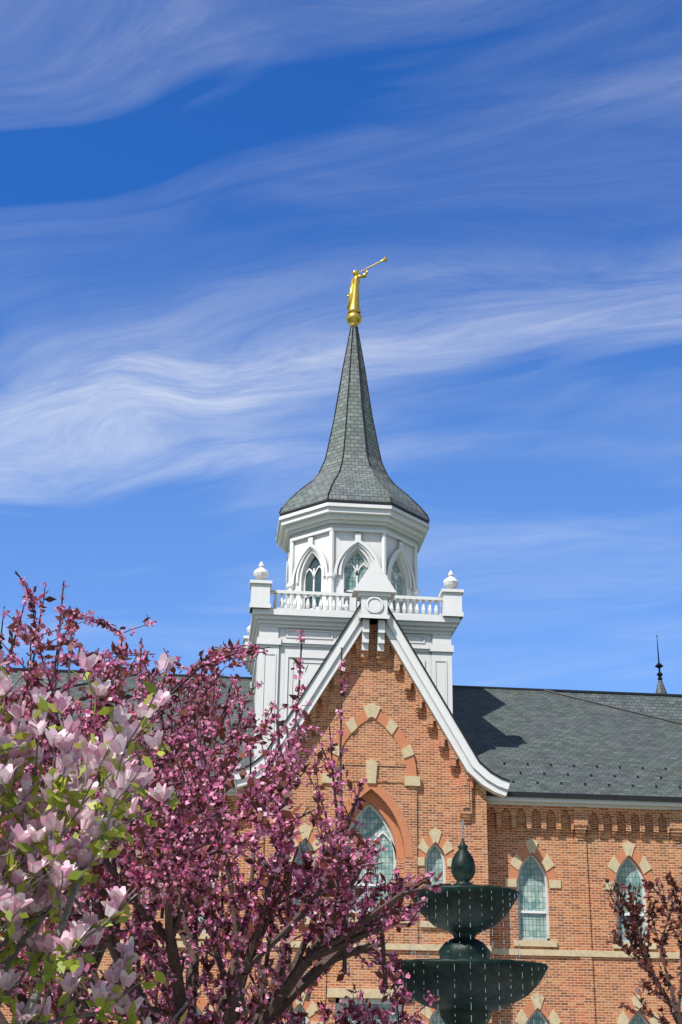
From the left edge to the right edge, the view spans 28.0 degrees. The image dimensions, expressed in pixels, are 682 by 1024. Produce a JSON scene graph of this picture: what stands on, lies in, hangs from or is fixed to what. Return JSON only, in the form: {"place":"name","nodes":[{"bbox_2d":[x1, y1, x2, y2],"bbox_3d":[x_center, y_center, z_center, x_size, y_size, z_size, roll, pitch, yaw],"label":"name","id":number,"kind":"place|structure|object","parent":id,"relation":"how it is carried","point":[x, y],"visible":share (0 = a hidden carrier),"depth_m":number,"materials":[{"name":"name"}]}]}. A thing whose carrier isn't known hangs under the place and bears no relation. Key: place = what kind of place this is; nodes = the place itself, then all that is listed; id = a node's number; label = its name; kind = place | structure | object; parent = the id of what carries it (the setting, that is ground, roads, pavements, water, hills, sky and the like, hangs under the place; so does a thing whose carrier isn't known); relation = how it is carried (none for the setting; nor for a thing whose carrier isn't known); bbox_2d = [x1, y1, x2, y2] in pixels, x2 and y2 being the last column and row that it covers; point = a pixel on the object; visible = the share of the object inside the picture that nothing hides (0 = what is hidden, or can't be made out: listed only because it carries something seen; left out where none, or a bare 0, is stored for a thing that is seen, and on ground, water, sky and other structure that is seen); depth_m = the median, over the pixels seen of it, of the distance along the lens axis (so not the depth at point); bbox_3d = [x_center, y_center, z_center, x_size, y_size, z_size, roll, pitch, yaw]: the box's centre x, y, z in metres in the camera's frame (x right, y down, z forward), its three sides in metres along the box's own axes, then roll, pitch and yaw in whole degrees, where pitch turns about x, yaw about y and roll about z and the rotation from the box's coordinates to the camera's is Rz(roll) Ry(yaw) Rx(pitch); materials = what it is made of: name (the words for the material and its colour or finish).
{"place":"outdoors","nodes":[
{"label":"outdoors","id":0,"kind":"place"},
{"bbox_2d":[0,0,681,693],"label":"sky","id":1,"kind":"structure","parent":0,"point":[193,193],"materials":[{"name":"blue"}]},
{"bbox_2d":[243,502,463,760],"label":"tower","id":2,"kind":"structure","parent":0,"point":[333,538],"depth_m":44.60,"materials":[{"name":"white paint"}]},
{"bbox_2d":[276,325,429,533],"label":"spire roof","id":3,"kind":"structure","parent":2,"relation":"on","point":[352,470],"depth_m":48.73,"materials":[{"name":"grey tile"}]},
{"bbox_2d":[346,312,361,326],"bbox_3d":[0.498,-7.280,51.945,0.620,0.630,0.620,3,-22,-5],"label":"ball","id":4,"kind":"object","parent":3,"relation":"on","point":[354,318],"visible":1,"depth_m":51.75,"materials":[{"name":"gold metal"}]},
{"bbox_2d":[347,256,386,313],"bbox_3d":[0.994,-8.764,52.529,1.561,2.595,0.580,-1,-22,5],"label":"moroni statue","id":5,"kind":"object","parent":4,"relation":"on","point":[353,300],"visible":0.98,"depth_m":52.28,"materials":[{"name":"gold metal"}]},
{"bbox_2d":[383,819,548,1023],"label":"fountain water","id":6,"kind":"structure","parent":0,"point":[519,954],"depth_m":16.15,"materials":[{"name":"clear liquid"}]},
{"label":"ground","id":7,"kind":"structure","parent":0,"visible":0},
{"bbox_2d":[0,624,681,1023],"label":"temple walls","id":8,"kind":"structure","parent":7,"relation":"on","point":[580,846],"depth_m":40.21,"materials":[{"name":"orange brick"}]},
{"bbox_2d":[0,606,4,666],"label":"finial","id":9,"kind":"object","parent":8,"relation":"on","point":[1,646],"visible":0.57,"depth_m":57.01,"materials":[{"name":"metal"}]},
{"bbox_2d":[0,711,653,1023],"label":"arch stones","id":10,"kind":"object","parent":8,"relation":"attached to","point":[382,719],"depth_m":40.06,"materials":[{"name":"beige stone"}]},
{"bbox_2d":[0,670,681,796],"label":"temple roof","id":11,"kind":"structure","parent":8,"relation":"on","point":[516,731],"depth_m":46.11,"materials":[{"name":"grey tile"}]},
{"bbox_2d":[0,603,681,801],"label":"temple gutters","id":12,"kind":"object","parent":11,"relation":"attached to","point":[593,796],"visible":0.39,"depth_m":41.13,"materials":[{"name":"grey metal"}]},
{"bbox_2d":[0,559,681,1023],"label":"building trim","id":13,"kind":"structure","parent":8,"relation":"attached to","point":[374,591],"depth_m":40.48,"materials":[{"name":"white paint"}]},
{"bbox_2d":[79,807,644,1023],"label":"windows","id":14,"kind":"structure","parent":8,"relation":"in","point":[531,891],"depth_m":40.04,"materials":[{"name":"grey glass"}]},
{"bbox_2d":[655,635,666,693],"bbox_3d":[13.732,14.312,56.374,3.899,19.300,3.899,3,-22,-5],"label":"finial","id":15,"kind":"object","parent":8,"relation":"on","point":[661,689],"visible":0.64,"depth_m":59.14,"materials":[{"name":"metal"}]},
{"label":"plaza paving","id":16,"kind":"structure","parent":7,"relation":"on","visible":0},
{"bbox_2d":[0,649,187,1023],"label":"magnolia tree","id":17,"kind":"object","parent":16,"relation":"on","point":[26,891],"visible":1,"depth_m":8.04,"materials":[{"name":"pink plant"}]},
{"bbox_2d":[0,571,311,1023],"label":"cherry tree","id":18,"kind":"object","parent":16,"relation":"on","point":[214,657],"visible":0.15,"depth_m":16.06,"materials":[{"name":"pink plant"}]},
{"bbox_2d":[0,614,450,1023],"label":"cherry tree","id":19,"kind":"object","parent":16,"relation":"on","point":[191,866],"visible":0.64,"depth_m":11.98,"materials":[{"name":"pink plant"}]},
{"bbox_2d":[140,948,439,1023],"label":"flowering shrub","id":20,"kind":"object","parent":16,"relation":"on","point":[361,1011],"visible":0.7,"depth_m":13.05,"materials":[{"name":"pink plant"}]},
{"bbox_2d":[389,837,548,1023],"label":"fountain","id":21,"kind":"object","parent":16,"relation":"on","point":[462,997],"visible":0.91,"depth_m":15.98,"materials":[{"name":"metal"}]},
{"bbox_2d":[602,867,681,1023],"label":"plum tree","id":22,"kind":"object","parent":16,"relation":"on","point":[633,927],"visible":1,"depth_m":13.73,"materials":[{"name":"red plant"}]}
]}

